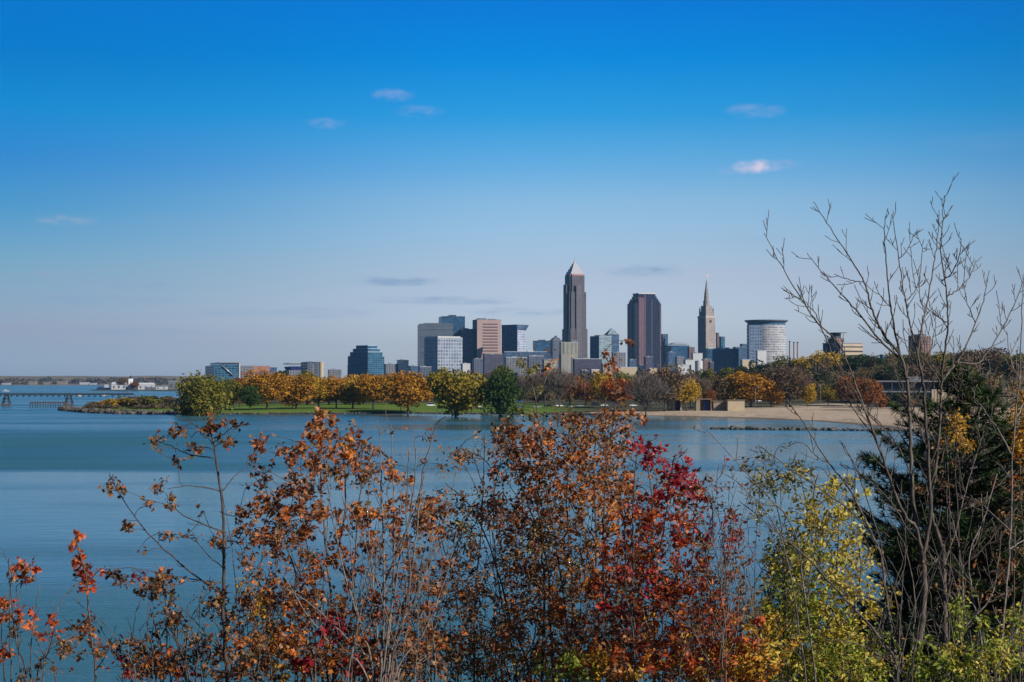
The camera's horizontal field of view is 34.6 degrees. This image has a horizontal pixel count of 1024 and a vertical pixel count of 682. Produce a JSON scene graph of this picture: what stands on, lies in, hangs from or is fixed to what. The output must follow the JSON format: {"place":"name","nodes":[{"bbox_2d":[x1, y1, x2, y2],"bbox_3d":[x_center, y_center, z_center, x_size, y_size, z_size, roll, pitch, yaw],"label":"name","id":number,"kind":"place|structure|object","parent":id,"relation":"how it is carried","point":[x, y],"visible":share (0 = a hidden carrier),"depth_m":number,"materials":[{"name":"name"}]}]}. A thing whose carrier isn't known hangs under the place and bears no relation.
{"place":"outdoors","nodes":[
{"label":"outdoors","id":0,"kind":"place"},
{"bbox_2d":[0,376,204,384],"bbox_3d":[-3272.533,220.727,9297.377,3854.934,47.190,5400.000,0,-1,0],"label":"shore","id":1,"kind":"structure","parent":0,"point":[67,378],"depth_m":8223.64,"materials":[{"name":"green plant"}]},
{"bbox_2d":[98,403,603,413],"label":"lawn","id":2,"kind":"structure","parent":0,"point":[342,408],"depth_m":977.13,"materials":[{"name":"green plant"}]},
{"bbox_2d":[82,402,180,408],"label":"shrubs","id":3,"kind":"object","parent":2,"relation":"on","point":[138,406],"visible":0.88,"depth_m":965.57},
{"bbox_2d":[219,378,238,409],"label":"oak tree","id":4,"kind":"object","parent":2,"relation":"on","point":[232,388],"visible":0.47,"depth_m":942.17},
{"bbox_2d":[236,385,265,409],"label":"linden tree","id":5,"kind":"object","parent":2,"relation":"on","point":[250,396],"visible":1,"depth_m":926.25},
{"bbox_2d":[241,368,291,409],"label":"maple tree","id":6,"kind":"object","parent":2,"relation":"on","point":[269,385],"visible":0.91,"depth_m":938.64,"materials":[{"name":"plant"}]},
{"bbox_2d":[278,373,316,408],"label":"maple tree","id":7,"kind":"object","parent":2,"relation":"on","point":[301,389],"visible":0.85,"depth_m":957.19,"materials":[{"name":"plant"}]},
{"bbox_2d":[306,376,333,406],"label":"maple tree","id":8,"kind":"object","parent":2,"relation":"on","point":[319,382],"visible":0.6,"depth_m":973.98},
{"bbox_2d":[320,374,350,407],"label":"maple tree","id":9,"kind":"object","parent":2,"relation":"on","point":[335,383],"visible":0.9,"depth_m":974.67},
{"bbox_2d":[334,375,369,408],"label":"maple tree","id":10,"kind":"object","parent":2,"relation":"on","point":[349,390],"visible":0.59,"depth_m":972.90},
{"bbox_2d":[352,372,388,408],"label":"maple tree","id":11,"kind":"object","parent":2,"relation":"on","point":[367,385],"visible":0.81,"depth_m":956.69,"materials":[{"name":"plant"}]},
{"bbox_2d":[423,367,487,416],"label":"oak tree","id":12,"kind":"object","parent":2,"relation":"on","point":[453,391],"visible":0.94,"depth_m":814.82,"materials":[{"name":"plant"}]},
{"bbox_2d":[473,368,524,417],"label":"elm tree","id":13,"kind":"object","parent":2,"relation":"on","point":[503,400],"visible":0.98,"depth_m":792.56,"materials":[{"name":"plant"}]},
{"bbox_2d":[525,369,563,405],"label":"bare tree","id":14,"kind":"object","parent":2,"relation":"on","point":[539,375],"visible":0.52,"depth_m":1031.52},
{"bbox_2d":[543,365,578,407],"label":"bare tree","id":15,"kind":"object","parent":2,"relation":"on","point":[554,375],"visible":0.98,"depth_m":994.98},
{"bbox_2d":[556,373,585,404],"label":"oak tree","id":16,"kind":"object","parent":2,"relation":"on","point":[570,391],"visible":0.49,"depth_m":1068.11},
{"bbox_2d":[0,385,1018,681],"bbox_3d":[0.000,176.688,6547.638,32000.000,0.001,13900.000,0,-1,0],"label":"lake water","id":17,"kind":"structure","parent":0,"point":[58,467],"depth_m":249.29,"materials":[{"name":"liquid"}]},
{"bbox_2d":[0,392,133,405],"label":"trestle pier","id":18,"kind":"structure","parent":17,"relation":"in","point":[48,394],"depth_m":1188.21,"materials":[{"name":"concrete"}]},
{"bbox_2d":[710,426,922,430],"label":"breakwater","id":19,"kind":"object","parent":17,"relation":"in","point":[788,428],"visible":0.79,"depth_m":600.09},
{"bbox_2d":[0,0,1023,378],"label":"sky","id":20,"kind":"structure","parent":0,"point":[186,185],"materials":[{"name":"blue"}]},
{"bbox_2d":[85,374,1023,450],"bbox_3d":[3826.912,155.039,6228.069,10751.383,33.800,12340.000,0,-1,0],"label":"ground","id":21,"kind":"structure","parent":0,"point":[658,407],"depth_m":1081.71,"materials":[{"name":"plant"}]},
{"bbox_2d":[171,369,234,415],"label":"willow","id":22,"kind":"object","parent":21,"relation":"on","point":[201,396],"visible":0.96,"depth_m":851.94,"materials":[{"name":"plant"}]},
{"bbox_2d":[205,362,276,382],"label":"stadium","id":23,"kind":"object","parent":21,"relation":"on","point":[230,370],"visible":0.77,"depth_m":2910.28,"materials":[{"name":"blue glass"}]},
{"bbox_2d":[301,361,323,377],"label":"low building","id":24,"kind":"structure","parent":21,"relation":"on","point":[317,368],"depth_m":2703.86,"materials":[{"name":"stone"}]},
{"bbox_2d":[58,406,600,413],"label":"shore rocks","id":25,"kind":"object","parent":21,"relation":"on","point":[89,410],"visible":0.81,"depth_m":897.09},
{"bbox_2d":[347,345,383,377],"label":"stepped building","id":26,"kind":"structure","parent":21,"relation":"on","point":[365,359],"depth_m":3317.24,"materials":[{"name":"blue glass"}]},
{"bbox_2d":[176,412,602,414],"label":"wet stones","id":27,"kind":"object","parent":21,"relation":"on","point":[385,413],"visible":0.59,"depth_m":894.14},
{"bbox_2d":[377,369,434,413],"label":"maple tree","id":28,"kind":"object","parent":21,"relation":"on","point":[407,390],"visible":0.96,"depth_m":895.14,"materials":[{"name":"plant"}]},
{"bbox_2d":[417,323,452,366],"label":"office block","id":29,"kind":"structure","parent":21,"relation":"on","point":[425,330],"depth_m":3705.26,"materials":[{"name":"grey concrete"}]},
{"bbox_2d":[424,336,462,374],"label":"office building","id":30,"kind":"structure","parent":21,"relation":"on","point":[443,351],"depth_m":3516.80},
{"bbox_2d":[439,315,464,335],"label":"office tower","id":31,"kind":"structure","parent":21,"relation":"on","point":[458,322],"depth_m":3906.89,"materials":[{"name":"blue glass"}]},
{"bbox_2d":[460,328,473,372],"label":"office tower","id":32,"kind":"structure","parent":21,"relation":"on","point":[467,335],"depth_m":3883.65,"materials":[{"name":"glass"}]},
{"bbox_2d":[242,390,707,402],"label":"woods","id":33,"kind":"object","parent":21,"relation":"on","point":[530,395],"visible":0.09,"depth_m":1089.22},
{"bbox_2d":[473,318,500,358],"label":"court tower","id":34,"kind":"structure","parent":21,"relation":"on","point":[487,336],"depth_m":3858.55,"materials":[{"name":"concrete"}]},
{"bbox_2d":[483,353,502,377],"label":"building","id":35,"kind":"structure","parent":21,"relation":"on","point":[491,361],"depth_m":3153.22,"materials":[{"name":"brick"}]},
{"bbox_2d":[503,356,526,377],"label":"building","id":36,"kind":"structure","parent":21,"relation":"on","point":[510,362],"depth_m":2902.18,"materials":[{"name":"stone"}]},
{"bbox_2d":[502,325,528,353],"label":"glass building","id":37,"kind":"structure","parent":21,"relation":"on","point":[513,337],"depth_m":3764.46,"materials":[{"name":"glass"}]},
{"bbox_2d":[503,350,546,365],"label":"office block","id":38,"kind":"structure","parent":21,"relation":"on","point":[523,353],"depth_m":3504.55,"materials":[{"name":"glass"}]},
{"bbox_2d":[533,340,549,358],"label":"office block","id":39,"kind":"structure","parent":21,"relation":"on","point":[540,345],"depth_m":3705.10,"materials":[{"name":"blue glass"}]},
{"bbox_2d":[549,335,561,367],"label":"hotel tower","id":40,"kind":"structure","parent":21,"relation":"on","point":[555,340],"depth_m":3823.63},
{"bbox_2d":[559,340,577,377],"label":"office block","id":41,"kind":"structure","parent":21,"relation":"on","point":[568,352],"depth_m":3503.03,"materials":[{"name":"concrete"}]},
{"bbox_2d":[562,259,586,358],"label":"skyscraper","id":42,"kind":"structure","parent":21,"relation":"on","point":[574,310],"depth_m":4014.63,"materials":[{"name":"stone"}]},
{"bbox_2d":[573,382,599,404],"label":"oak tree","id":43,"kind":"object","parent":21,"relation":"on","point":[582,392],"visible":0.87,"depth_m":1068.70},
{"bbox_2d":[573,358,601,376],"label":"building","id":44,"kind":"structure","parent":21,"relation":"on","point":[584,363],"depth_m":3002.35,"materials":[{"name":"brick"}]},
{"bbox_2d":[587,370,613,407],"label":"maple tree","id":45,"kind":"object","parent":21,"relation":"on","point":[598,381],"visible":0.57,"depth_m":993.25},
{"bbox_2d":[590,335,611,362],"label":"office block","id":46,"kind":"structure","parent":21,"relation":"on","point":[598,343],"depth_m":3611.04,"materials":[{"name":"blue glass"}]},
{"bbox_2d":[604,328,618,351],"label":"office tower","id":47,"kind":"structure","parent":21,"relation":"on","point":[613,334],"depth_m":3808.01,"materials":[{"name":"glass"}]},
{"bbox_2d":[600,378,634,407],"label":"maple tree","id":48,"kind":"object","parent":21,"relation":"on","point":[609,386],"visible":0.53,"depth_m":975.99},
{"bbox_2d":[417,354,833,391],"bbox_3d":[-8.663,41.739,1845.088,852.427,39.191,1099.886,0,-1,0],"label":"woods","id":49,"kind":"object","parent":21,"relation":"on","point":[587,377],"visible":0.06,"depth_m":1368.65,"materials":[{"name":"plant"}]},
{"bbox_2d":[627,293,660,370],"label":"skyscraper","id":50,"kind":"structure","parent":21,"relation":"on","point":[644,321],"depth_m":3963.82,"materials":[{"name":"brown glass"}]},
{"bbox_2d":[661,334,667,367],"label":"office tower","id":51,"kind":"structure","parent":21,"relation":"on","point":[664,339],"depth_m":4002.35,"materials":[{"name":"glass"}]},
{"bbox_2d":[666,342,688,366],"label":"arched building","id":52,"kind":"structure","parent":21,"relation":"on","point":[679,348],"depth_m":3807.96,"materials":[{"name":"blue glass"}]},
{"bbox_2d":[671,375,714,408],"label":"bare tree","id":53,"kind":"object","parent":21,"relation":"on","point":[700,381],"visible":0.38,"depth_m":958.96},
{"bbox_2d":[697,274,715,358],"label":"spire tower","id":54,"kind":"structure","parent":21,"relation":"on","point":[706,317],"depth_m":3913.61,"materials":[{"name":"stone"}]},
{"bbox_2d":[705,347,738,373],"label":"courthouse block","id":55,"kind":"structure","parent":21,"relation":"on","point":[721,358],"depth_m":3556.46,"materials":[{"name":"blue glass"}]},
{"bbox_2d":[709,375,734,400],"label":"maple tree","id":56,"kind":"object","parent":21,"relation":"on","point":[720,391],"visible":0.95,"depth_m":980.73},
{"bbox_2d":[748,359,774,379],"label":"cedar tree","id":57,"kind":"object","parent":21,"relation":"on","point":[759,368],"visible":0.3,"depth_m":1345.30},
{"bbox_2d":[744,319,787,363],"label":"drum building","id":58,"kind":"structure","parent":21,"relation":"on","point":[769,335],"depth_m":3503.97,"materials":[{"name":"silver metal"}]},
{"bbox_2d":[717,364,914,400],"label":"woods","id":59,"kind":"object","parent":21,"relation":"on","point":[862,372],"visible":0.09,"depth_m":1218.95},
{"bbox_2d":[805,368,834,384],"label":"tree","id":60,"kind":"object","parent":21,"relation":"on","point":[818,377],"visible":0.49,"depth_m":1194.51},
{"bbox_2d":[798,350,844,373],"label":"oak tree","id":61,"kind":"object","parent":21,"relation":"on","point":[831,364],"visible":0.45,"depth_m":1446.89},
{"bbox_2d":[823,332,862,378],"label":"hill building","id":62,"kind":"structure","parent":21,"relation":"on","point":[853,348],"depth_m":1910.22,"materials":[{"name":"brown brick"}]},
{"bbox_2d":[839,353,876,371],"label":"oak tree","id":63,"kind":"object","parent":21,"relation":"on","point":[854,361],"visible":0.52,"depth_m":1413.35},
{"bbox_2d":[869,363,915,380],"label":"oak tree","id":64,"kind":"object","parent":21,"relation":"on","point":[882,375],"visible":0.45,"depth_m":1044.15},
{"bbox_2d":[803,358,1023,392],"bbox_3d":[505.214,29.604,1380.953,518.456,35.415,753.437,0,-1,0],"label":"woods","id":65,"kind":"object","parent":21,"relation":"on","point":[910,364],"visible":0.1,"depth_m":1189.50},
{"bbox_2d":[908,334,930,355],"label":"apartment tower","id":66,"kind":"structure","parent":21,"relation":"on","point":[928,346],"depth_m":2210.19,"materials":[{"name":"brown brick"}]},
{"bbox_2d":[903,363,946,382],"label":"oak tree","id":67,"kind":"object","parent":21,"relation":"on","point":[926,377],"visible":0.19,"depth_m":1046.62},
{"bbox_2d":[920,351,954,369],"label":"oak tree","id":68,"kind":"object","parent":21,"relation":"on","point":[939,357],"visible":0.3,"depth_m":1373.39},
{"bbox_2d":[945,348,983,368],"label":"oak tree","id":69,"kind":"object","parent":21,"relation":"on","point":[967,356],"visible":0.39,"depth_m":1296.93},
{"bbox_2d":[975,346,1009,376],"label":"oak tree","id":70,"kind":"object","parent":21,"relation":"on","point":[993,356],"visible":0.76,"depth_m":1244.17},
{"bbox_2d":[997,353,1023,379],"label":"oak tree","id":71,"kind":"object","parent":21,"relation":"on","point":[1004,367],"visible":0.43,"depth_m":1197.27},
{"bbox_2d":[576,404,1019,435],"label":"beach","id":72,"kind":"structure","parent":0,"point":[839,413],"depth_m":829.50,"materials":[{"name":"sand"}]},
{"bbox_2d":[620,372,673,416],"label":"bare tree","id":73,"kind":"object","parent":72,"relation":"on","point":[639,382],"visible":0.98,"depth_m":818.02,"materials":[{"name":"plant"}]},
{"bbox_2d":[639,364,687,410],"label":"ash tree","id":74,"kind":"object","parent":72,"relation":"on","point":[665,374],"visible":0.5,"depth_m":881.51,"materials":[{"name":"plant"}]},
{"bbox_2d":[674,377,701,410],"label":"ash tree","id":75,"kind":"object","parent":72,"relation":"on","point":[687,395],"visible":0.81,"depth_m":897.64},
{"bbox_2d":[695,399,710,410],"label":"beach hut","id":76,"kind":"object","parent":72,"relation":"on","point":[702,404],"visible":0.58,"depth_m":907.12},
{"bbox_2d":[726,400,744,410],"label":"beach hut","id":77,"kind":"object","parent":72,"relation":"on","point":[735,405],"visible":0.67,"depth_m":899.60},
{"bbox_2d":[726,371,780,406],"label":"maple tree","id":78,"kind":"object","parent":72,"relation":"on","point":[754,382],"visible":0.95,"depth_m":977.81,"materials":[{"name":"plant"}]},
{"bbox_2d":[759,379,785,406],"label":"maple tree","id":79,"kind":"object","parent":72,"relation":"on","point":[775,396],"visible":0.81,"depth_m":980.16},
{"bbox_2d":[762,364,812,406],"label":"oak tree","id":80,"kind":"object","parent":72,"relation":"on","point":[790,383],"visible":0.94,"depth_m":979.43,"materials":[{"name":"plant"}]},
{"bbox_2d":[800,382,816,406],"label":"maple tree","id":81,"kind":"object","parent":72,"relation":"on","point":[810,396],"visible":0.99,"depth_m":981.94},
{"bbox_2d":[817,384,838,405],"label":"tree","id":82,"kind":"object","parent":72,"relation":"on","point":[825,393],"visible":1,"depth_m":1006.64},
{"bbox_2d":[831,375,866,405],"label":"oak tree","id":83,"kind":"object","parent":72,"relation":"on","point":[849,380],"visible":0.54,"depth_m":1006.26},
{"bbox_2d":[854,378,883,409],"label":"oak tree","id":84,"kind":"object","parent":72,"relation":"on","point":[875,387],"visible":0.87,"depth_m":896.18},
{"bbox_2d":[862,377,955,407],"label":"beach pavilion","id":85,"kind":"structure","parent":72,"relation":"on","point":[893,387],"depth_m":957.72,"materials":[{"name":"grey glass"}]},
{"bbox_2d":[795,588,931,681],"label":"hillside","id":86,"kind":"structure","parent":0,"point":[882,606],"depth_m":69.91,"materials":[{"name":"plant"}]},
{"bbox_2d":[0,550,80,681],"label":"shrub","id":87,"kind":"object","parent":86,"relation":"on","point":[24,571],"visible":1,"depth_m":11.43,"materials":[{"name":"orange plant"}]},
{"bbox_2d":[53,528,120,681],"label":"shrub","id":88,"kind":"object","parent":86,"relation":"on","point":[86,579],"visible":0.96,"depth_m":12.08,"materials":[{"name":"red plant"}]},
{"bbox_2d":[73,564,223,681],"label":"shrub","id":89,"kind":"object","parent":86,"relation":"on","point":[146,667],"visible":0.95,"depth_m":12.63,"materials":[{"name":"orange plant"}]},
{"bbox_2d":[97,412,249,681],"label":"sapling","id":90,"kind":"object","parent":86,"relation":"on","point":[218,600],"visible":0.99,"depth_m":12.44,"materials":[{"name":"orange plant"}]},
{"bbox_2d":[161,393,514,681],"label":"shrub","id":91,"kind":"object","parent":86,"relation":"on","point":[265,602],"visible":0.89,"depth_m":12.61,"materials":[{"name":"orange plant"}]},
{"bbox_2d":[288,611,394,681],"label":"shrub","id":92,"kind":"object","parent":86,"relation":"on","point":[306,660],"visible":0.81,"depth_m":12.12,"materials":[{"name":"red plant"}]},
{"bbox_2d":[281,406,460,681],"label":"sucker clump","id":93,"kind":"object","parent":86,"relation":"on","point":[383,669],"visible":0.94,"depth_m":11.96,"materials":[{"name":"brown plant"}]},
{"bbox_2d":[374,398,680,681],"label":"shrub","id":94,"kind":"object","parent":86,"relation":"on","point":[514,518],"visible":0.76,"depth_m":13.50,"materials":[{"name":"orange plant"}]},
{"bbox_2d":[507,339,647,681],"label":"shrub","id":95,"kind":"object","parent":86,"relation":"on","point":[532,413],"visible":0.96,"depth_m":13.31,"materials":[{"name":"orange plant"}]},
{"bbox_2d":[532,643,651,681],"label":"shrub","id":96,"kind":"object","parent":86,"relation":"on","point":[573,660],"visible":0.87,"depth_m":12.02,"materials":[{"name":"green plant"}]},
{"bbox_2d":[547,434,804,681],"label":"maple shrub","id":97,"kind":"object","parent":86,"relation":"on","point":[677,641],"visible":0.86,"depth_m":12.14,"materials":[{"name":"red plant"}]},
{"bbox_2d":[675,607,802,681],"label":"shrub","id":98,"kind":"object","parent":86,"relation":"on","point":[747,662],"visible":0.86,"depth_m":11.70,"materials":[{"name":"yellow plant"}]},
{"bbox_2d":[663,417,815,681],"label":"bare shrub","id":99,"kind":"object","parent":86,"relation":"on","point":[740,551],"visible":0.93,"depth_m":11.81,"materials":[{"name":"brown plant"}]},
{"bbox_2d":[744,522,812,681],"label":"shrub","id":100,"kind":"object","parent":86,"relation":"on","point":[792,567],"visible":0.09,"depth_m":14.54,"materials":[{"name":"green plant"}]},
{"bbox_2d":[714,442,912,681],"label":"shrub","id":101,"kind":"object","parent":86,"relation":"on","point":[817,608],"visible":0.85,"depth_m":12.53,"materials":[{"name":"green plant"}]},
{"bbox_2d":[739,398,922,681],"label":"bare sapling","id":102,"kind":"object","parent":86,"relation":"on","point":[893,653],"visible":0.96,"depth_m":10.59,"materials":[{"name":"brown plant"}]},
{"bbox_2d":[763,197,952,676],"bbox_3d":[2.329,1.213,10.886,1.125,4.441,1.845,0,-1,18],"label":"bare sapling","id":103,"kind":"object","parent":86,"relation":"on","point":[922,548],"visible":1,"depth_m":10.94,"materials":[{"name":"brown plant"}]},
{"bbox_2d":[814,357,1023,681],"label":"pine tree","id":104,"kind":"object","parent":86,"relation":"on","point":[975,489],"visible":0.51,"depth_m":18.66,"materials":[{"name":"green plant"}]},
{"bbox_2d":[839,172,1023,679],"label":"bare sapling","id":105,"kind":"object","parent":86,"relation":"on","point":[934,525],"visible":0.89,"depth_m":11.54,"materials":[{"name":"brown plant"}]},
{"bbox_2d":[841,430,1022,681],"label":"pine tree","id":106,"kind":"object","parent":86,"relation":"on","point":[918,470],"visible":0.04,"depth_m":20.82,"materials":[{"name":"green plant"}]},
{"bbox_2d":[854,488,1023,681],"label":"shrub","id":107,"kind":"object","parent":86,"relation":"on","point":[974,669],"visible":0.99,"depth_m":10.05,"materials":[{"name":"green plant"}]},
{"bbox_2d":[914,407,976,681],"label":"shrub","id":108,"kind":"object","parent":86,"relation":"on","point":[957,418],"visible":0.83,"depth_m":16.36,"materials":[{"name":"brown plant"}]},
{"bbox_2d":[950,274,1023,681],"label":"bare sapling","id":109,"kind":"object","parent":86,"relation":"on","point":[994,516],"visible":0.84,"depth_m":11.16,"materials":[{"name":"brown plant"}]},
{"bbox_2d":[952,360,1023,486],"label":"scrub tree","id":110,"kind":"object","parent":86,"relation":"on","point":[998,379],"visible":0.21,"depth_m":48.05,"materials":[{"name":"grey plant"}]},
{"bbox_2d":[973,386,1023,681],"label":"shrub","id":111,"kind":"object","parent":86,"relation":"on","point":[1019,452],"visible":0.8,"depth_m":17.86,"materials":[{"name":"brown plant"}]},
{"bbox_2d":[1000,350,1023,473],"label":"scrub tree","id":112,"kind":"object","parent":86,"relation":"on","point":[1016,378],"visible":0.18,"depth_m":54.82,"materials":[{"name":"orange plant"}]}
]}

